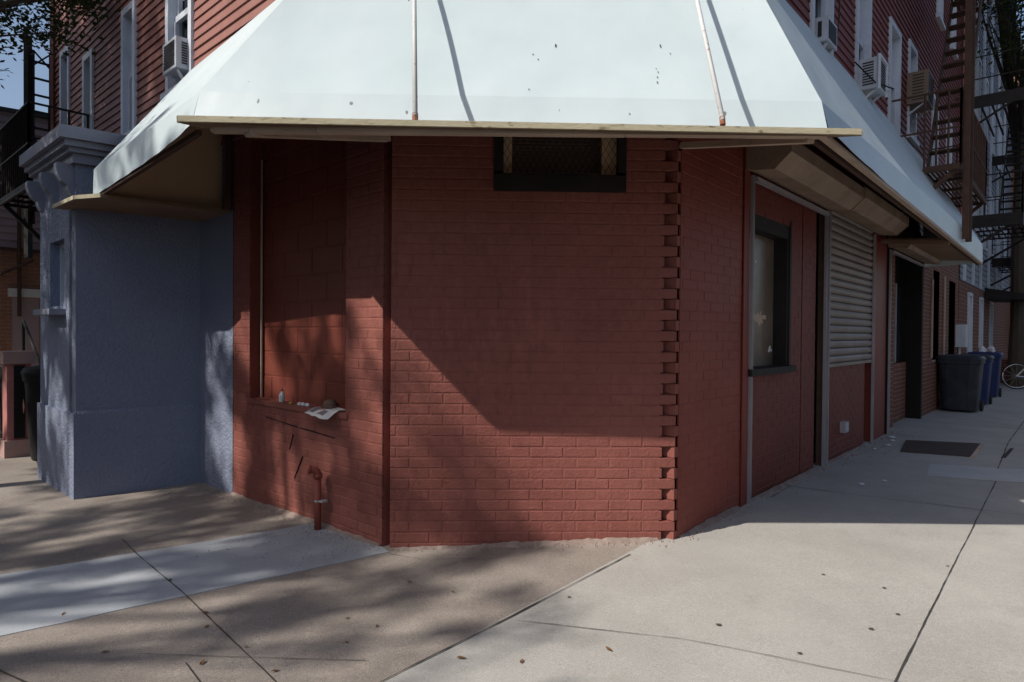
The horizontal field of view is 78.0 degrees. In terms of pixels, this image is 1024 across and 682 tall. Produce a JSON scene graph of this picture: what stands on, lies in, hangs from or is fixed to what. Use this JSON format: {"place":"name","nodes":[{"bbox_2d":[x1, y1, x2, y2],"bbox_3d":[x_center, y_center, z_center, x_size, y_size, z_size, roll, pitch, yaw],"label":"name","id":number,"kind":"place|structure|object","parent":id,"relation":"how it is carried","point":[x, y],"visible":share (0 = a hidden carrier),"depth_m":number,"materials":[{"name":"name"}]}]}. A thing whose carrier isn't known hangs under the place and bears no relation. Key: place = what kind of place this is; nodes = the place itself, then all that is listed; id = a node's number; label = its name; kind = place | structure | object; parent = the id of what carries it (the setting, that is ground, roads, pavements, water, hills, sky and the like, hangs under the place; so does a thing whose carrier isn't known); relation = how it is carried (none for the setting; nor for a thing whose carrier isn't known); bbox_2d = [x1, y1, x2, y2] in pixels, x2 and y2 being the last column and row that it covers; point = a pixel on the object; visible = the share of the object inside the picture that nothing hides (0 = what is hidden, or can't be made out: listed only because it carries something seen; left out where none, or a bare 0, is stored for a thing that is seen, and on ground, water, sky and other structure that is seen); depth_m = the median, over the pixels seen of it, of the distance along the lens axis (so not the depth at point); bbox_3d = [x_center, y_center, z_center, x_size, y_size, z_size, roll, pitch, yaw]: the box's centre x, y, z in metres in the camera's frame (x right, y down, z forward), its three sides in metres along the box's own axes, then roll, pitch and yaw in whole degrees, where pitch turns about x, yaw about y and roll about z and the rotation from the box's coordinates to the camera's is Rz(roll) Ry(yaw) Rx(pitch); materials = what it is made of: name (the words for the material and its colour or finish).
{"place":"outdoors","nodes":[
{"label":"outdoors","id":0,"kind":"place"},
{"bbox_2d":[0,347,2,437],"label":"iron gate","id":1,"kind":"structure","parent":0,"point":[1,411],"depth_m":7.75,"materials":[{"name":"paint"}]},
{"bbox_2d":[0,351,35,458],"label":"brick pier","id":2,"kind":"structure","parent":0,"point":[14,441],"depth_m":7.12,"materials":[{"name":"red brick"}]},
{"bbox_2d":[0,383,1023,681],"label":"sidewalk","id":3,"kind":"structure","parent":0,"point":[810,565],"depth_m":3.33,"materials":[{"name":"concrete"}]},
{"bbox_2d":[0,106,47,365],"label":"mauve house","id":4,"kind":"structure","parent":3,"relation":"on","point":[19,287],"depth_m":11.38,"materials":[{"name":"brick"}]},
{"bbox_2d":[21,365,39,460],"bbox_3d":[-4.998,0.791,6.996,0.678,1.040,0.648,0,1,-41],"label":"trash bin","id":5,"kind":"object","parent":3,"relation":"on","point":[31,377],"visible":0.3,"depth_m":6.66,"materials":[{"name":"plastic"}]},
{"bbox_2d":[22,319,39,364],"bbox_3d":[-5.369,-0.224,8.107,3.760,3.100,0.900,1,1,42],"label":"neighbour stoop","id":6,"kind":"object","parent":3,"relation":"on","point":[24,326],"visible":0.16,"depth_m":8.79,"materials":[{"name":"black metal"}]},
{"bbox_2d":[0,0,121,87],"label":"street tree","id":7,"kind":"object","parent":3,"relation":"on","point":[15,4],"visible":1,"depth_m":7.12,"materials":[{"name":"green plant"}]},
{"bbox_2d":[19,124,232,499],"bbox_3d":[-3.540,-0.186,5.811,2.170,3.150,1.185,1,1,42],"label":"blue storefront","id":8,"kind":"object","parent":3,"relation":"on","point":[135,312],"visible":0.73,"depth_m":5.61,"materials":[{"name":"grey paint"}]},
{"bbox_2d":[60,243,63,305],"bbox_3d":[-4.029,-0.609,5.787,0.480,0.590,0.070,1,1,42],"label":"window frame","id":9,"kind":"structure","parent":8,"relation":"in","point":[62,244],"depth_m":5.91,"materials":[{"name":"blue paint"}]},
{"bbox_2d":[307,465,327,529],"bbox_3d":[-1.362,1.108,4.420,0.146,0.491,0.076,0,1,-9],"label":"standpipe","id":10,"kind":"object","parent":3,"relation":"on","point":[317,477],"visible":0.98,"depth_m":4.41,"materials":[{"name":"metal"}]},
{"bbox_2d":[50,0,964,549],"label":"corner building","id":11,"kind":"structure","parent":3,"relation":"on","point":[502,342],"depth_m":4.20,"materials":[{"name":"red brick"}]},
{"bbox_2d":[23,35,49,258],"bbox_3d":[-6.927,-2.801,9.241,0.101,3.200,0.343,1,1,35],"label":"fire escape ladder","id":12,"kind":"object","parent":11,"relation":"attached to","point":[29,78],"visible":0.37,"depth_m":9.16,"materials":[{"name":"black metal"}]},
{"bbox_2d":[0,101,89,240],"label":"fire escape","id":13,"kind":"object","parent":11,"relation":"attached to","point":[15,137],"visible":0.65,"depth_m":8.16,"materials":[{"name":"black metal"}]},
{"bbox_2d":[59,43,70,124],"bbox_3d":[-6.233,-3.421,8.882,0.530,1.340,0.170,1,1,42],"label":"window","id":14,"kind":"structure","parent":11,"relation":"in","point":[64,60],"depth_m":8.96,"materials":[{"name":"white glass"}]},
{"bbox_2d":[82,48,94,129],"bbox_3d":[-5.434,-3.096,8.169,0.480,1.220,0.170,1,1,42],"label":"window","id":15,"kind":"structure","parent":11,"relation":"in","point":[88,63],"depth_m":8.22,"materials":[{"name":"white glass"}]},
{"bbox_2d":[121,0,137,134],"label":"window","id":16,"kind":"structure","parent":11,"relation":"in","point":[128,14],"depth_m":7.22,"materials":[{"name":"white glass"}]},
{"bbox_2d":[163,35,187,85],"bbox_3d":[-3.200,-2.639,6.090,0.335,0.446,0.196,1,1,42],"label":"air conditioner","id":17,"kind":"object","parent":11,"relation":"attached to","point":[175,56],"visible":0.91,"depth_m":5.98,"materials":[{"name":"grey metal"}]},
{"bbox_2d":[160,0,194,100],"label":"window","id":18,"kind":"structure","parent":11,"relation":"in","point":[179,14],"depth_m":6.33,"materials":[{"name":"white glass"}]},
{"bbox_2d":[279,389,284,401],"bbox_3d":[-1.806,0.427,4.965,0.044,0.103,0.043,0,1,0],"label":"plastic bottle","id":19,"kind":"object","parent":11,"relation":"on","point":[281,396],"visible":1,"depth_m":4.95,"materials":[{"name":"white plastic"}]},
{"bbox_2d":[297,402,309,406],"bbox_3d":[-1.547,0.472,4.715,0.155,0.024,0.045,1,1,42],"label":"paper scrap","id":20,"kind":"object","parent":11,"relation":"on","point":[304,404],"visible":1,"depth_m":4.70,"materials":[{"name":"white paper"}]},
{"bbox_2d":[305,407,344,418],"bbox_3d":[-1.309,0.501,4.449,0.352,0.067,0.182,1,1,41],"label":"newspaper","id":21,"kind":"object","parent":11,"relation":"on","point":[323,413],"visible":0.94,"depth_m":4.40,"materials":[{"name":"paper"}]},
{"bbox_2d":[321,399,338,407],"bbox_3d":[-1.312,0.449,4.557,0.130,0.058,0.130,0,1,0],"label":"felt cap","id":22,"kind":"object","parent":11,"relation":"on","point":[329,403],"visible":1,"depth_m":4.52,"materials":[{"name":"brown fabric"}]},
{"bbox_2d":[52,0,982,266],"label":"corner awning","id":23,"kind":"object","parent":11,"relation":"attached to","point":[745,73],"visible":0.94,"depth_m":3.92,"materials":[{"name":"white metal"}]},
{"bbox_2d":[494,137,626,192],"bbox_3d":[0.303,-1.192,4.106,0.840,0.485,0.212,0,1,-2],"label":"vent window","id":24,"kind":"structure","parent":11,"relation":"in","point":[550,164],"depth_m":4.06,"materials":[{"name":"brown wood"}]},
{"bbox_2d":[748,214,796,376],"bbox_3d":[2.142,-0.398,5.359,0.200,1.345,1.050,1,1,42],"label":"shop window","id":25,"kind":"structure","parent":11,"relation":"in","point":[773,239],"depth_m":5.66,"materials":[{"name":"black glass"}]},
{"bbox_2d":[746,144,864,503],"bbox_3d":[2.597,-0.112,5.510,0.346,2.764,2.120,1,1,42],"label":"roller shutter","id":26,"kind":"object","parent":11,"relation":"attached to","point":[801,170],"visible":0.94,"depth_m":5.08,"materials":[{"name":"grey metal"}]},
{"bbox_2d":[809,0,833,55],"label":"window","id":27,"kind":"structure","parent":11,"relation":"in","point":[818,8],"depth_m":6.33,"materials":[{"name":"white glass"}]},
{"bbox_2d":[815,15,836,54],"bbox_3d":[3.003,-2.871,6.108,0.176,0.386,0.325,1,1,42],"label":"air conditioner","id":28,"kind":"object","parent":11,"relation":"attached to","point":[825,30],"visible":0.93,"depth_m":5.99,"materials":[{"name":"grey metal"}]},
{"bbox_2d":[840,421,848,432],"bbox_3d":[3.684,0.951,7.006,0.062,0.120,0.150,1,1,42],"label":"outlet box","id":29,"kind":"object","parent":11,"relation":"attached to","point":[844,426],"visible":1,"depth_m":6.96,"materials":[{"name":"grey metal"}]},
{"bbox_2d":[854,0,871,83],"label":"window","id":30,"kind":"structure","parent":11,"relation":"in","point":[863,10],"depth_m":7.48,"materials":[{"name":"white glass"}]},
{"bbox_2d":[837,0,893,89],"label":"cable","id":31,"kind":"object","parent":11,"relation":"attached to","point":[865,72],"visible":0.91,"depth_m":6.92,"materials":[{"name":"black rubber"}]},
{"bbox_2d":[825,186,908,464],"bbox_3d":[4.009,-0.127,7.119,0.386,2.792,2.140,1,1,42],"label":"roller shutter","id":32,"kind":"object","parent":11,"relation":"attached to","point":[850,277],"visible":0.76,"depth_m":7.08,"materials":[{"name":"grey metal"}]},
{"bbox_2d":[858,53,887,103],"bbox_3d":[4.075,-2.922,7.212,0.301,0.523,0.392,1,1,42],"label":"air conditioner","id":33,"kind":"object","parent":11,"relation":"attached to","point":[875,68],"visible":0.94,"depth_m":7.08,"materials":[{"name":"grey metal"}]},
{"bbox_2d":[884,235,889,433],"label":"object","id":34,"kind":"structure","parent":11,"relation":"in","point":[888,248],"depth_m":8.56,"materials":[{"name":"metal"}]},
{"bbox_2d":[890,248,898,362],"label":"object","id":35,"kind":"structure","parent":11,"relation":"in","point":[896,257],"depth_m":10.29,"materials":[{"name":"metal"}]},
{"bbox_2d":[887,16,901,131],"bbox_3d":[5.136,-3.478,8.560,0.170,1.540,0.740,1,1,42],"label":"window","id":36,"kind":"structure","parent":11,"relation":"in","point":[895,36],"depth_m":8.74,"materials":[{"name":"white glass"}]},
{"bbox_2d":[898,252,923,418],"bbox_3d":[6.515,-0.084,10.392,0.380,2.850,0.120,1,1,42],"label":"dark doorway","id":37,"kind":"structure","parent":11,"relation":"in","point":[911,275],"depth_m":10.31,"materials":[{"name":"black"}]},
{"bbox_2d":[906,38,919,147],"bbox_3d":[5.944,-3.683,9.460,0.170,1.440,0.660,1,1,42],"label":"window","id":38,"kind":"structure","parent":11,"relation":"in","point":[912,54],"depth_m":9.49,"materials":[{"name":"white glass"}]},
{"bbox_2d":[887,231,940,433],"bbox_3d":[5.965,-0.088,9.307,0.306,2.713,2.470,1,1,42],"label":"roller shutter","id":39,"kind":"object","parent":11,"relation":"attached to","point":[914,252],"visible":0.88,"depth_m":8.56,"materials":[{"name":"grey metal"}]},
{"bbox_2d":[906,69,933,122],"bbox_3d":[5.971,-3.576,9.299,0.326,0.608,0.505,1,1,42],"label":"air conditioner","id":40,"kind":"object","parent":11,"relation":"attached to","point":[920,82],"visible":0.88,"depth_m":9.13,"materials":[{"name":"brown metal"}]},
{"bbox_2d":[930,94,938,176],"bbox_3d":[7.276,-3.441,10.954,0.170,1.540,0.660,1,1,42],"label":"window","id":41,"kind":"structure","parent":11,"relation":"in","point":[932,111],"depth_m":11.09,"materials":[{"name":"white glass"}]},
{"bbox_2d":[932,280,939,359],"bbox_3d":[8.791,0.050,13.038,0.150,2.550,0.900,1,1,42],"label":"window","id":42,"kind":"structure","parent":11,"relation":"in","point":[936,282],"depth_m":12.69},
{"bbox_2d":[935,0,945,30],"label":"window","id":43,"kind":"structure","parent":11,"relation":"in","point":[940,3],"depth_m":11.17,"materials":[{"name":"white glass"}]},
{"bbox_2d":[892,0,989,241],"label":"fire escape","id":44,"kind":"object","parent":11,"relation":"attached to","point":[970,166],"visible":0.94,"depth_m":8.38,"materials":[{"name":"brown metal"}]},
{"bbox_2d":[945,117,952,196],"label":"window","id":45,"kind":"structure","parent":11,"relation":"in","point":[950,154],"depth_m":12.28,"materials":[{"name":"white glass"}]},
{"bbox_2d":[949,0,957,59],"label":"window","id":46,"kind":"structure","parent":11,"relation":"in","point":[953,21],"depth_m":12.47,"materials":[{"name":"white glass"}]},
{"bbox_2d":[955,325,967,353],"bbox_3d":[9.460,0.017,13.312,0.180,0.720,0.300,1,1,42],"label":"meter box","id":47,"kind":"object","parent":11,"relation":"attached to","point":[961,335],"visible":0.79,"depth_m":13.21,"materials":[{"name":"grey metal"}]},
{"bbox_2d":[197,431,915,578],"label":"mortar crumbs","id":48,"kind":"object","parent":3,"relation":"on","point":[697,531],"visible":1,"depth_m":4.33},
{"bbox_2d":[901,440,1013,457],"bbox_3d":[5.264,1.280,7.461,1.089,0.034,1.311,1,1,35],"label":"cellar plate","id":49,"kind":"object","parent":3,"relation":"on","point":[964,449],"visible":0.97,"depth_m":7.45,"materials":[{"name":"metal"}]},
{"bbox_2d":[936,354,985,410],"bbox_3d":[8.118,0.755,11.452,0.713,1.020,0.766,1,1,43],"label":"trash bin","id":50,"kind":"object","parent":3,"relation":"on","point":[960,380],"visible":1,"depth_m":11.20,"materials":[{"name":"grey plastic"}]},
{"bbox_2d":[933,0,1023,355],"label":"grey building","id":51,"kind":"structure","parent":3,"relation":"on","point":[983,309],"depth_m":17.35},
{"bbox_2d":[966,292,972,352],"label":"window","id":52,"kind":"structure","parent":51,"relation":"in","point":[970,295],"depth_m":15.09,"materials":[{"name":"white glass"}]},
{"bbox_2d":[975,199,978,238],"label":"window","id":53,"kind":"structure","parent":51,"relation":"in","point":[977,211],"depth_m":15.73,"materials":[{"name":"white glass"}]},
{"bbox_2d":[977,54,981,126],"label":"window","id":54,"kind":"structure","parent":51,"relation":"in","point":[979,60],"depth_m":15.68,"materials":[{"name":"white glass"}]},
{"bbox_2d":[978,297,983,347],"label":"window","id":55,"kind":"structure","parent":51,"relation":"in","point":[981,300],"depth_m":16.79,"materials":[{"name":"white glass"}]},
{"bbox_2d":[983,205,987,251],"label":"window","id":56,"kind":"structure","parent":51,"relation":"in","point":[985,249],"depth_m":16.99,"materials":[{"name":"white glass"}]},
{"bbox_2d":[985,76,989,143],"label":"window","id":57,"kind":"structure","parent":51,"relation":"in","point":[986,82],"depth_m":16.94,"materials":[{"name":"white glass"}]},
{"bbox_2d":[988,301,993,346],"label":"window","id":58,"kind":"structure","parent":51,"relation":"in","point":[991,304],"depth_m":18.73,"materials":[{"name":"white glass"}]},
{"bbox_2d":[990,195,994,257],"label":"window","id":59,"kind":"structure","parent":51,"relation":"in","point":[992,202],"depth_m":18.12,"materials":[{"name":"white glass"}]},
{"bbox_2d":[992,105,995,156],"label":"window","id":60,"kind":"structure","parent":51,"relation":"in","point":[993,138],"depth_m":18.37,"materials":[{"name":"white glass"}]},
{"bbox_2d":[972,46,1023,263],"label":"fire escape","id":61,"kind":"object","parent":51,"relation":"attached to","point":[999,219],"visible":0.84,"depth_m":13.80,"materials":[{"name":"black metal"}]},
{"bbox_2d":[997,212,1000,257],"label":"window","id":62,"kind":"structure","parent":51,"relation":"in","point":[1000,212],"depth_m":20.05,"materials":[{"name":"white glass"}]},
{"bbox_2d":[999,116,1002,172],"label":"window","id":63,"kind":"structure","parent":51,"relation":"in","point":[1000,140],"depth_m":19.85,"materials":[{"name":"white glass"}]},
{"bbox_2d":[990,124,1013,290],"bbox_3d":[15.323,-3.049,19.051,1.193,6.200,3.441,1,1,42],"label":"fire escape","id":64,"kind":"object","parent":51,"relation":"attached to","point":[1002,263],"visible":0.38,"depth_m":18.05,"materials":[{"name":"black metal"}]},
{"bbox_2d":[1004,226,1006,268],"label":"window","id":65,"kind":"structure","parent":51,"relation":"in","point":[1004,226],"depth_m":21.30,"materials":[{"name":"white glass"}]},
{"bbox_2d":[968,354,994,403],"bbox_3d":[9.265,0.764,12.706,0.648,1.000,0.678,1,1,43],"label":"trash bin","id":66,"kind":"object","parent":3,"relation":"on","point":[986,396],"visible":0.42,"depth_m":12.39,"materials":[{"name":"blue plastic"}]},
{"bbox_2d":[967,346,1003,396],"bbox_3d":[10.666,0.686,14.270,0.648,1.140,0.678,1,1,43],"label":"trash bin","id":67,"kind":"object","parent":3,"relation":"on","point":[995,390],"visible":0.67,"depth_m":13.97,"materials":[{"name":"blue plastic"}]},
{"bbox_2d":[976,0,1023,386],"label":"street tree","id":68,"kind":"object","parent":3,"relation":"on","point":[1016,344],"visible":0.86,"depth_m":15.74,"materials":[{"name":"brown plant"}]},
{"bbox_2d":[1000,356,1007,382],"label":"planter wall","id":69,"kind":"structure","parent":3,"relation":"on","point":[1004,362],"depth_m":18.45,"materials":[{"name":"red paint"}]},
{"bbox_2d":[1001,363,1023,388],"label":"bicycle","id":70,"kind":"object","parent":3,"relation":"on","point":[1002,379],"visible":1,"depth_m":16.43,"materials":[{"name":"metal"}]},
{"bbox_2d":[1008,45,1023,343],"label":"orange building","id":71,"kind":"structure","parent":3,"relation":"on","point":[1012,183],"depth_m":23.83,"materials":[{"name":"brick"}]},
{"bbox_2d":[0,0,1023,112],"label":"sky","id":72,"kind":"structure","parent":0,"point":[12,94],"materials":[{"name":"blue"}]}
]}

